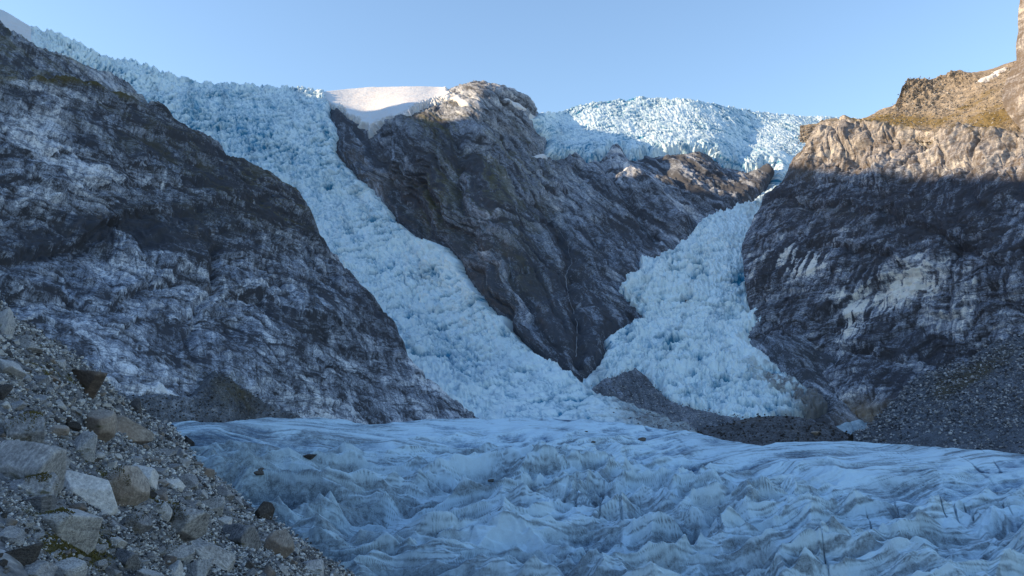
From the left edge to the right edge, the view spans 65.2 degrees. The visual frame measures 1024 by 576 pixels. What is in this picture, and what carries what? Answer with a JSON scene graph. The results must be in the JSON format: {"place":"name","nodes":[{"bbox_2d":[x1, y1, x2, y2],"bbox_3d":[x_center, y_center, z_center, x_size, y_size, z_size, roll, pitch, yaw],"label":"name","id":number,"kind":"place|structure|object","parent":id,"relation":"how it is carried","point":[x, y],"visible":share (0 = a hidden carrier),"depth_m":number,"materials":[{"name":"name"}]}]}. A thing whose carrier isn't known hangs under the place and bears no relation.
{"place":"outdoors","nodes":[
{"label":"outdoors","id":0,"kind":"place"},
{"bbox_2d":[0,9,30,41],"bbox_3d":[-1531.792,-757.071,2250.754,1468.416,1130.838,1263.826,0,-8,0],"label":"snow ridge","id":1,"kind":"structure","parent":0,"point":[11,22],"depth_m":2142.08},
{"bbox_2d":[0,20,147,103],"bbox_3d":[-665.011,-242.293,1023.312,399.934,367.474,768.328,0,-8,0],"label":"cliff","id":2,"kind":"structure","parent":0,"point":[23,58],"depth_m":1031.91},
{"bbox_2d":[0,307,354,575],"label":"moraine","id":3,"kind":"structure","parent":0,"point":[16,568],"depth_m":63.06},
{"bbox_2d":[0,559,7,566],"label":"loose stone","id":4,"kind":"object","parent":3,"relation":"on","point":[3,562],"visible":0.97,"depth_m":11.76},
{"bbox_2d":[0,401,10,409],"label":"loose stone","id":5,"kind":"object","parent":3,"relation":"on","point":[5,404],"visible":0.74,"depth_m":50.49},
{"bbox_2d":[0,384,12,399],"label":"loose stone","id":6,"kind":"object","parent":3,"relation":"on","point":[5,390],"visible":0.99,"depth_m":53.68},
{"bbox_2d":[0,307,15,335],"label":"boulder","id":7,"kind":"object","parent":3,"relation":"on","point":[7,324],"visible":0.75,"depth_m":105.50,"materials":[{"name":"grey stone"}]},
{"bbox_2d":[6,518,17,525],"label":"loose stone","id":8,"kind":"object","parent":3,"relation":"on","point":[11,521],"visible":0.79,"depth_m":16.53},
{"bbox_2d":[0,525,24,546],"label":"loose stone","id":9,"kind":"object","parent":3,"relation":"on","point":[12,534],"visible":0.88,"depth_m":14.41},
{"bbox_2d":[0,359,25,379],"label":"boulder","id":10,"kind":"object","parent":3,"relation":"on","point":[13,368],"visible":0.71,"depth_m":69.52,"materials":[{"name":"grey stone"}]},
{"bbox_2d":[10,400,26,409],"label":"loose stone","id":11,"kind":"object","parent":3,"relation":"on","point":[19,405],"visible":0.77,"depth_m":53.76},
{"bbox_2d":[3,411,45,443],"bbox_3d":[-19.687,5.814,32.318,1.617,1.729,1.419,4,-9,-25],"label":"boulder","id":12,"kind":"object","parent":3,"relation":"on","point":[30,426],"visible":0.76,"depth_m":31.96,"materials":[{"name":"grey stone"}]},
{"bbox_2d":[5,543,43,565],"bbox_3d":[-7.624,4.159,12.394,0.624,0.515,0.499,10,-10,-12],"label":"boulder","id":13,"kind":"object","parent":3,"relation":"on","point":[26,555],"visible":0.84,"depth_m":12.25,"materials":[{"name":"stone"}]},
{"bbox_2d":[24,522,34,527],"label":"loose stone","id":14,"kind":"object","parent":3,"relation":"on","point":[29,524],"visible":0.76,"depth_m":17.38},
{"bbox_2d":[17,335,42,352],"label":"boulder","id":15,"kind":"object","parent":3,"relation":"on","point":[27,342],"visible":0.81,"depth_m":105.63,"materials":[{"name":"stone"}]},
{"bbox_2d":[0,440,66,492],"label":"boulder","id":16,"kind":"object","parent":3,"relation":"on","point":[20,459],"visible":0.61,"depth_m":22.71,"materials":[{"name":"grey stone"}]},
{"bbox_2d":[10,472,58,496],"bbox_3d":[-13.124,5.499,21.877,1.355,1.094,1.116,14,-12,-19],"label":"boulder","id":17,"kind":"object","parent":3,"relation":"on","point":[42,483],"visible":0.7,"depth_m":21.81,"materials":[{"name":"grey stone"}]},
{"bbox_2d":[33,533,43,538],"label":"loose stone","id":18,"kind":"object","parent":3,"relation":"on","point":[40,535],"visible":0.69,"depth_m":16.97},
{"bbox_2d":[33,394,46,404],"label":"loose stone","id":19,"kind":"object","parent":3,"relation":"on","point":[43,399],"visible":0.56,"depth_m":62.77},
{"bbox_2d":[24,494,57,512],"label":"boulder","id":20,"kind":"object","parent":3,"relation":"on","point":[44,503],"visible":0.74,"depth_m":20.17,"materials":[{"name":"grey stone"}]},
{"bbox_2d":[24,560,58,575],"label":"boulder","id":21,"kind":"object","parent":3,"relation":"on","point":[41,568],"visible":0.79,"depth_m":12.25,"materials":[{"name":"grey stone"}]},
{"bbox_2d":[33,375,49,386],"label":"loose stone","id":22,"kind":"object","parent":3,"relation":"on","point":[40,380],"visible":0.67,"depth_m":75.59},
{"bbox_2d":[49,375,61,384],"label":"loose stone","id":23,"kind":"object","parent":3,"relation":"on","point":[55,379],"visible":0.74,"depth_m":92.26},
{"bbox_2d":[49,425,69,437],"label":"loose stone","id":24,"kind":"object","parent":3,"relation":"on","point":[60,430],"visible":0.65,"depth_m":52.91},
{"bbox_2d":[55,359,65,368],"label":"loose stone","id":25,"kind":"object","parent":3,"relation":"on","point":[61,363],"visible":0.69,"depth_m":110.32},
{"bbox_2d":[55,399,66,410],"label":"loose stone","id":26,"kind":"object","parent":3,"relation":"on","point":[59,402],"visible":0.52,"depth_m":72.64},
{"bbox_2d":[36,506,102,554],"bbox_3d":[-10.786,5.951,19.242,1.182,1.367,1.390,-5,-10,31],"label":"boulder","id":27,"kind":"object","parent":3,"relation":"on","point":[78,529],"visible":0.66,"depth_m":19.14,"materials":[{"name":"stone"}]},
{"bbox_2d":[55,557,87,575],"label":"boulder","id":28,"kind":"object","parent":3,"relation":"on","point":[72,566],"visible":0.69,"depth_m":14.18,"materials":[{"name":"stone"}]},
{"bbox_2d":[66,421,81,431],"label":"loose stone","id":29,"kind":"object","parent":3,"relation":"on","point":[75,425],"visible":0.84,"depth_m":63.41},
{"bbox_2d":[68,503,86,510],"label":"boulder","id":30,"kind":"object","parent":3,"relation":"on","point":[81,506],"visible":0.52,"depth_m":22.70,"materials":[{"name":"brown stone"}]},
{"bbox_2d":[73,431,96,462],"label":"boulder","id":31,"kind":"object","parent":3,"relation":"on","point":[85,442],"visible":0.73,"depth_m":52.54,"materials":[{"name":"grey stone"}]},
{"bbox_2d":[71,369,107,398],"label":"boulder","id":32,"kind":"object","parent":3,"relation":"on","point":[90,381],"visible":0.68,"depth_m":122.24,"materials":[{"name":"brown stone"}]},
{"bbox_2d":[64,470,117,515],"bbox_3d":[-14.221,7.098,27.136,1.654,1.863,1.818,-6,-10,36],"label":"boulder","id":33,"kind":"object","parent":3,"relation":"on","point":[93,490],"visible":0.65,"depth_m":26.75,"materials":[{"name":"stone"}]},
{"bbox_2d":[83,408,117,442],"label":"boulder","id":34,"kind":"object","parent":3,"relation":"on","point":[102,424],"visible":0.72,"depth_m":92.80,"materials":[{"name":"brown stone"}]},
{"bbox_2d":[93,559,107,569],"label":"loose stone","id":35,"kind":"object","parent":3,"relation":"on","point":[103,563],"visible":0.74,"depth_m":19.22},
{"bbox_2d":[96,452,105,458],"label":"loose stone","id":36,"kind":"object","parent":3,"relation":"on","point":[101,455],"visible":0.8,"depth_m":63.10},
{"bbox_2d":[96,544,108,552],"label":"loose stone","id":37,"kind":"object","parent":3,"relation":"on","point":[103,547],"visible":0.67,"depth_m":20.35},
{"bbox_2d":[99,528,110,534],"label":"loose stone","id":38,"kind":"object","parent":3,"relation":"on","point":[106,531],"visible":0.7,"depth_m":22.46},
{"bbox_2d":[105,461,117,469],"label":"boulder","id":39,"kind":"object","parent":3,"relation":"on","point":[112,465],"visible":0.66,"depth_m":62.86,"materials":[{"name":"stone"}]},
{"bbox_2d":[105,568,122,575],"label":"loose stone","id":40,"kind":"object","parent":3,"relation":"on","point":[112,572],"visible":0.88,"depth_m":19.57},
{"bbox_2d":[113,453,122,459],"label":"loose stone","id":41,"kind":"object","parent":3,"relation":"on","point":[118,456],"visible":0.93,"depth_m":69.16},
{"bbox_2d":[109,536,127,547],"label":"loose stone","id":42,"kind":"object","parent":3,"relation":"on","point":[119,541],"visible":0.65,"depth_m":21.59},
{"bbox_2d":[102,465,149,506],"bbox_3d":[-15.366,7.984,31.571,2.029,1.985,1.636,14,-13,-20],"label":"boulder","id":43,"kind":"object","parent":3,"relation":"on","point":[130,484],"visible":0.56,"depth_m":31.30,"materials":[{"name":"grey stone"}]},
{"bbox_2d":[114,548,140,571],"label":"boulder","id":44,"kind":"object","parent":3,"relation":"on","point":[128,560],"visible":0.76,"depth_m":20.77,"materials":[{"name":"grey stone"}]},
{"bbox_2d":[26,344,232,572],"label":"moss","id":45,"kind":"object","parent":3,"relation":"on","point":[61,546],"visible":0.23,"depth_m":19.21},
{"bbox_2d":[116,414,154,444],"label":"boulder","id":46,"kind":"object","parent":3,"relation":"on","point":[137,433],"visible":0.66,"depth_m":123.32,"materials":[{"name":"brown stone"}]},
{"bbox_2d":[129,398,141,416],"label":"boulder","id":47,"kind":"object","parent":3,"relation":"on","point":[135,404],"visible":0.59,"depth_m":231.90,"materials":[{"name":"stone"}]},
{"bbox_2d":[119,512,152,533],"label":"boulder","id":48,"kind":"object","parent":3,"relation":"on","point":[140,523],"visible":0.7,"depth_m":25.63,"materials":[{"name":"grey stone"}]},
{"bbox_2d":[132,456,142,462],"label":"loose stone","id":49,"kind":"object","parent":3,"relation":"on","point":[138,459],"visible":0.87,"depth_m":94.85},
{"bbox_2d":[135,505,148,513],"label":"loose stone","id":50,"kind":"object","parent":3,"relation":"on","point":[138,507],"visible":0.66,"depth_m":31.71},
{"bbox_2d":[132,464,158,489],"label":"boulder","id":51,"kind":"object","parent":3,"relation":"on","point":[151,474],"visible":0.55,"depth_m":57.96,"materials":[{"name":"stone"}]},
{"bbox_2d":[135,568,164,575],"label":"loose stone","id":52,"kind":"object","parent":3,"relation":"on","point":[144,572],"visible":1,"depth_m":20.45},
{"bbox_2d":[146,552,157,560],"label":"loose stone","id":53,"kind":"object","parent":3,"relation":"on","point":[152,556],"visible":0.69,"depth_m":23.85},
{"bbox_2d":[150,491,156,497],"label":"loose stone","id":54,"kind":"object","parent":3,"relation":"on","point":[153,494],"visible":0.46,"depth_m":35.28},
{"bbox_2d":[154,488,167,501],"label":"loose stone","id":55,"kind":"object","parent":3,"relation":"on","point":[162,494],"visible":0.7,"depth_m":50.48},
{"bbox_2d":[157,468,165,474],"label":"loose stone","id":56,"kind":"object","parent":3,"relation":"on","point":[161,470],"visible":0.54,"depth_m":93.80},
{"bbox_2d":[151,501,172,523],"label":"boulder","id":57,"kind":"object","parent":3,"relation":"on","point":[165,510],"visible":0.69,"depth_m":33.08,"materials":[{"name":"grey stone"}]},
{"bbox_2d":[157,546,166,555],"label":"loose stone","id":58,"kind":"object","parent":3,"relation":"on","point":[162,550],"visible":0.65,"depth_m":28.01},
{"bbox_2d":[158,479,168,486],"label":"loose stone","id":59,"kind":"object","parent":3,"relation":"on","point":[164,482],"visible":0.56,"depth_m":67.73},
{"bbox_2d":[159,449,174,455],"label":"loose stone","id":60,"kind":"object","parent":3,"relation":"on","point":[170,452],"visible":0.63,"depth_m":180.34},
{"bbox_2d":[163,555,176,565],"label":"boulder","id":61,"kind":"object","parent":3,"relation":"on","point":[171,558],"visible":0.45,"depth_m":27.73,"materials":[{"name":"grey stone"}]},
{"bbox_2d":[168,463,180,469],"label":"loose stone","id":62,"kind":"object","parent":3,"relation":"on","point":[174,466],"visible":0.64,"depth_m":113.45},
{"bbox_2d":[166,479,184,491],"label":"loose stone","id":63,"kind":"object","parent":3,"relation":"on","point":[179,484],"visible":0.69,"depth_m":70.11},
{"bbox_2d":[168,560,183,575],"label":"boulder","id":64,"kind":"object","parent":3,"relation":"on","point":[176,567],"visible":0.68,"depth_m":27.47,"materials":[{"name":"stone"}]},
{"bbox_2d":[0,300,355,575],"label":"rubble","id":65,"kind":"object","parent":3,"relation":"on","point":[299,568],"visible":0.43,"depth_m":68.58,"materials":[{"name":"gravel"}]},
{"bbox_2d":[165,544,194,565],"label":"boulder","id":66,"kind":"object","parent":3,"relation":"on","point":[185,553],"visible":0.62,"depth_m":29.68,"materials":[{"name":"grey stone"}]},
{"bbox_2d":[177,448,187,457],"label":"loose stone","id":67,"kind":"object","parent":3,"relation":"on","point":[180,451],"visible":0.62,"depth_m":222.15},
{"bbox_2d":[177,458,189,467],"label":"loose stone","id":68,"kind":"object","parent":3,"relation":"on","point":[186,462],"visible":0.62,"depth_m":174.73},
{"bbox_2d":[182,493,191,498],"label":"loose stone","id":69,"kind":"object","parent":3,"relation":"on","point":[186,494],"visible":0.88,"depth_m":66.67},
{"bbox_2d":[166,502,210,540],"bbox_3d":[-14.145,10.000,34.336,2.245,1.732,1.956,-2,-8,12],"label":"boulder","id":70,"kind":"object","parent":3,"relation":"on","point":[189,524],"visible":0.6,"depth_m":33.79,"materials":[{"name":"stone"}]},
{"bbox_2d":[179,474,198,488],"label":"loose stone","id":71,"kind":"object","parent":3,"relation":"on","point":[191,481],"visible":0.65,"depth_m":95.66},
{"bbox_2d":[183,435,194,446],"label":"boulder","id":72,"kind":"object","parent":3,"relation":"on","point":[189,440],"visible":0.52,"depth_m":313.92,"materials":[{"name":"stone"}]},
{"bbox_2d":[187,558,213,575],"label":"boulder","id":73,"kind":"object","parent":3,"relation":"on","point":[200,568],"visible":0.93,"depth_m":29.23,"materials":[{"name":"stone"}]},
{"bbox_2d":[195,490,207,500],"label":"loose stone","id":74,"kind":"object","parent":3,"relation":"on","point":[203,493],"visible":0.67,"depth_m":93.39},
{"bbox_2d":[201,468,214,478],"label":"boulder","id":75,"kind":"object","parent":3,"relation":"on","point":[209,472],"visible":0.53,"depth_m":212.65,"materials":[{"name":"brown stone"}]},
{"bbox_2d":[202,497,224,516],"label":"loose stone","id":76,"kind":"object","parent":3,"relation":"on","point":[215,504],"visible":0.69,"depth_m":89.81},
{"bbox_2d":[192,538,235,571],"bbox_3d":[-14.073,12.368,37.169,2.763,1.240,2.210,41,-20,-11],"label":"boulder","id":77,"kind":"object","parent":3,"relation":"on","point":[224,559],"visible":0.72,"depth_m":36.88,"materials":[{"name":"stone"}]},
{"bbox_2d":[217,516,231,525],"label":"loose stone","id":78,"kind":"object","parent":3,"relation":"on","point":[224,520],"visible":0.62,"depth_m":88.94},
{"bbox_2d":[216,485,235,500],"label":"loose stone","id":79,"kind":"object","parent":3,"relation":"on","point":[224,491],"visible":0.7,"depth_m":158.22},
{"bbox_2d":[233,497,243,507],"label":"loose stone","id":80,"kind":"object","parent":3,"relation":"on","point":[239,502],"visible":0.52,"depth_m":169.36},
{"bbox_2d":[221,524,261,549],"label":"boulder","id":81,"kind":"object","parent":3,"relation":"on","point":[245,536],"visible":0.62,"depth_m":68.17,"materials":[{"name":"grey stone"}]},
{"bbox_2d":[245,562,255,568],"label":"loose stone","id":82,"kind":"object","parent":3,"relation":"on","point":[250,565],"visible":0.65,"depth_m":39.71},
{"bbox_2d":[246,568,256,575],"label":"loose stone","id":83,"kind":"object","parent":3,"relation":"on","point":[252,571],"visible":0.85,"depth_m":37.93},
{"bbox_2d":[254,501,274,519],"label":"boulder","id":84,"kind":"object","parent":3,"relation":"on","point":[265,509],"visible":0.78,"depth_m":174.16,"materials":[{"name":"stone"}]},
{"bbox_2d":[264,565,275,575],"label":"loose stone","id":85,"kind":"object","parent":3,"relation":"on","point":[269,570],"visible":0.94,"depth_m":40.14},
{"bbox_2d":[263,529,294,558],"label":"boulder","id":86,"kind":"object","parent":3,"relation":"on","point":[279,541],"visible":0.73,"depth_m":74.61,"materials":[{"name":"grey stone"}]},
{"bbox_2d":[277,565,287,574],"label":"loose stone","id":87,"kind":"object","parent":3,"relation":"on","point":[283,568],"visible":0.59,"depth_m":46.85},
{"bbox_2d":[302,559,323,575],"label":"boulder","id":88,"kind":"object","parent":3,"relation":"on","point":[315,567],"visible":0.65,"depth_m":89.40,"materials":[{"name":"grey stone"}]},
{"bbox_2d":[118,370,301,422],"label":"scree slope","id":89,"kind":"structure","parent":0,"point":[235,405],"depth_m":477.74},
{"bbox_2d":[120,373,299,422],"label":"rubble","id":90,"kind":"object","parent":89,"relation":"on","point":[209,404],"visible":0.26,"depth_m":471.26,"materials":[{"name":"gravel"}]},
{"bbox_2d":[0,74,478,423],"bbox_3d":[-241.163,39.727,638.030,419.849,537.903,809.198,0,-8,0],"label":"cliff","id":91,"kind":"structure","parent":0,"point":[151,247],"depth_m":633.81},
{"bbox_2d":[31,25,696,432],"bbox_3d":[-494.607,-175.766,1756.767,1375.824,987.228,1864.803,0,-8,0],"label":"icefall","id":92,"kind":"object","parent":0,"point":[467,347],"visible":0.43,"depth_m":1390.73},
{"bbox_2d":[592,368,739,430],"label":"debris cone","id":93,"kind":"object","parent":92,"relation":"on","point":[693,419],"visible":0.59,"depth_m":856.18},
{"bbox_2d":[591,365,738,430],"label":"rubble","id":94,"kind":"object","parent":93,"relation":"on","point":[657,403],"visible":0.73,"depth_m":848.78,"materials":[{"name":"gravel"}]},
{"bbox_2d":[0,0,1019,118],"label":"sky","id":95,"kind":"structure","parent":0,"point":[834,58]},
{"bbox_2d":[167,417,1023,575],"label":"glacier","id":96,"kind":"object","parent":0,"point":[556,497],"visible":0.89,"depth_m":267.30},
{"bbox_2d":[254,468,263,474],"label":"boulder","id":97,"kind":"object","parent":96,"relation":"on","point":[260,471],"visible":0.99,"depth_m":270.25,"materials":[{"name":"stone"}]},
{"bbox_2d":[303,454,316,459],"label":"boulder","id":98,"kind":"object","parent":96,"relation":"on","point":[309,456],"visible":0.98,"depth_m":307.27,"materials":[{"name":"stone"}]},
{"bbox_2d":[330,80,866,425],"bbox_3d":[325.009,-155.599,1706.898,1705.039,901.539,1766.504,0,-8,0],"label":"rock buttress","id":99,"kind":"object","parent":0,"point":[479,191],"visible":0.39,"depth_m":1458.92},
{"bbox_2d":[324,86,451,138],"bbox_3d":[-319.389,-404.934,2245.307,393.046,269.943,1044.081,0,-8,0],"label":"snowfield","id":100,"kind":"structure","parent":99,"relation":"on","point":[370,109],"depth_m":1966.02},
{"bbox_2d":[450,95,470,106],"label":"snow patch","id":101,"kind":"object","parent":99,"relation":"on","point":[460,101],"visible":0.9,"depth_m":1651.08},
{"bbox_2d":[504,98,525,110],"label":"snow patch","id":102,"kind":"object","parent":99,"relation":"on","point":[518,105],"visible":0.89,"depth_m":1753.24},
{"bbox_2d":[532,154,546,158],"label":"snow patch","id":103,"kind":"object","parent":99,"relation":"on","point":[542,156],"visible":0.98,"depth_m":1640.51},
{"bbox_2d":[554,210,577,355],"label":"waterfall","id":104,"kind":"structure","parent":99,"relation":"on","point":[567,292],"depth_m":1127.40,"materials":[{"name":"white liquid"}]},
{"bbox_2d":[530,96,861,205],"bbox_3d":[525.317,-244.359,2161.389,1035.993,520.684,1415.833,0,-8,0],"label":"ice cap","id":105,"kind":"object","parent":99,"relation":"on","point":[731,137],"visible":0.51,"depth_m":1934.16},
{"bbox_2d":[582,188,827,419],"bbox_3d":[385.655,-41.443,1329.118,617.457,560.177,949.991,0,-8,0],"label":"icefall","id":106,"kind":"object","parent":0,"point":[696,350],"visible":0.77,"depth_m":1029.07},
{"bbox_2d":[741,115,1023,427],"bbox_3d":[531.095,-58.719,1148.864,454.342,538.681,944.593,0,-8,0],"label":"cliff","id":107,"kind":"structure","parent":0,"point":[881,266],"depth_m":994.30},
{"bbox_2d":[800,61,1022,142],"bbox_3d":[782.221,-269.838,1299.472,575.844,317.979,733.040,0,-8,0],"label":"hillside","id":108,"kind":"structure","parent":0,"point":[968,79],"depth_m":1289.09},
{"bbox_2d":[798,62,1018,143],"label":"rubble","id":109,"kind":"object","parent":108,"relation":"on","point":[811,131],"visible":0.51,"depth_m":1284.75,"materials":[{"name":"stone"}]},
{"bbox_2d":[976,67,1006,82],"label":"snow patch","id":110,"kind":"object","parent":108,"relation":"on","point":[987,78],"visible":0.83,"depth_m":1315.82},
{"bbox_2d":[847,335,1023,453],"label":"moraine","id":111,"kind":"structure","parent":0,"point":[943,437],"depth_m":663.80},
{"bbox_2d":[836,419,868,434],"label":"ice patch","id":112,"kind":"object","parent":111,"relation":"on","point":[852,426],"visible":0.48,"depth_m":820.53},
{"bbox_2d":[850,332,1023,453],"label":"rubble","id":113,"kind":"object","parent":111,"relation":"on","point":[927,376],"visible":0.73,"depth_m":685.82,"materials":[{"name":"gravel"}]},
{"bbox_2d":[1002,0,1023,131],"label":"cliff","id":114,"kind":"structure","parent":0,"point":[1013,96],"depth_m":1081.52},
{"label":"ground","id":115,"kind":"structure","parent":0,"visible":0},
{"bbox_2d":[696,416,849,445],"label":"debris mound","id":116,"kind":"object","parent":115,"relation":"on","point":[787,431],"visible":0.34,"depth_m":735.87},
{"bbox_2d":[690,413,852,445],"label":"rubble","id":117,"kind":"object","parent":116,"relation":"on","point":[786,416],"visible":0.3,"depth_m":734.62,"materials":[{"name":"gravel"}]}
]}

